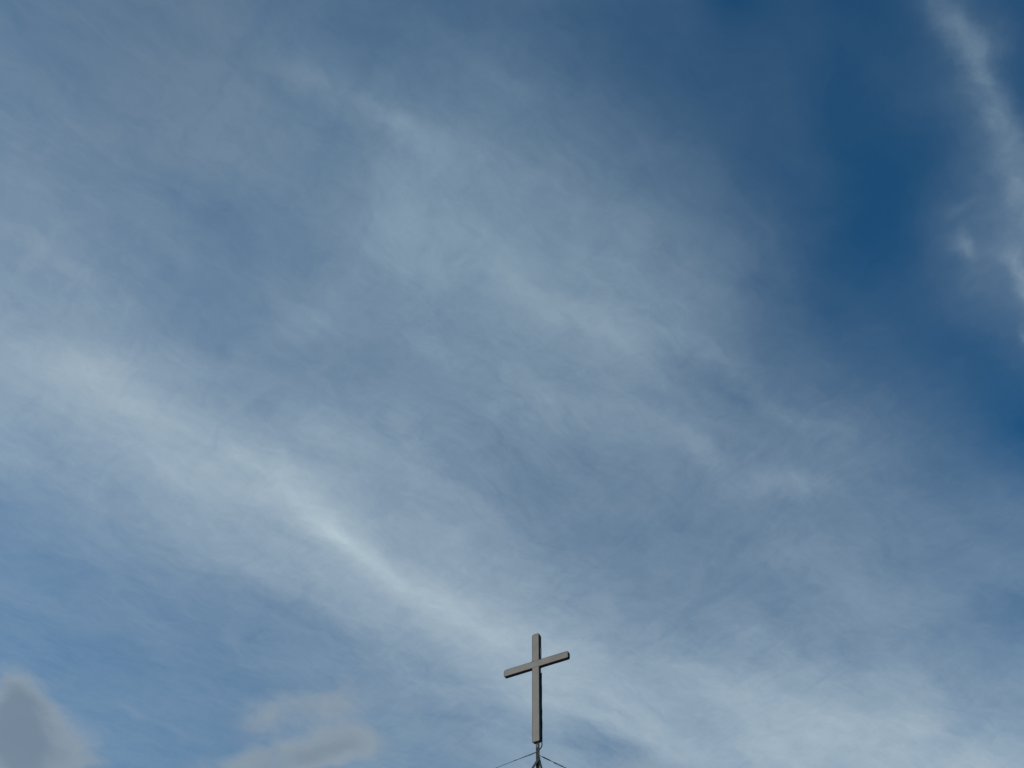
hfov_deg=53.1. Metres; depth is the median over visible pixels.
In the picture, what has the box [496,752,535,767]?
guy wire
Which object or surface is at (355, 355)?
sky
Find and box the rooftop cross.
[504,633,569,767]
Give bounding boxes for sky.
[0,0,1023,767]
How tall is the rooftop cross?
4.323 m

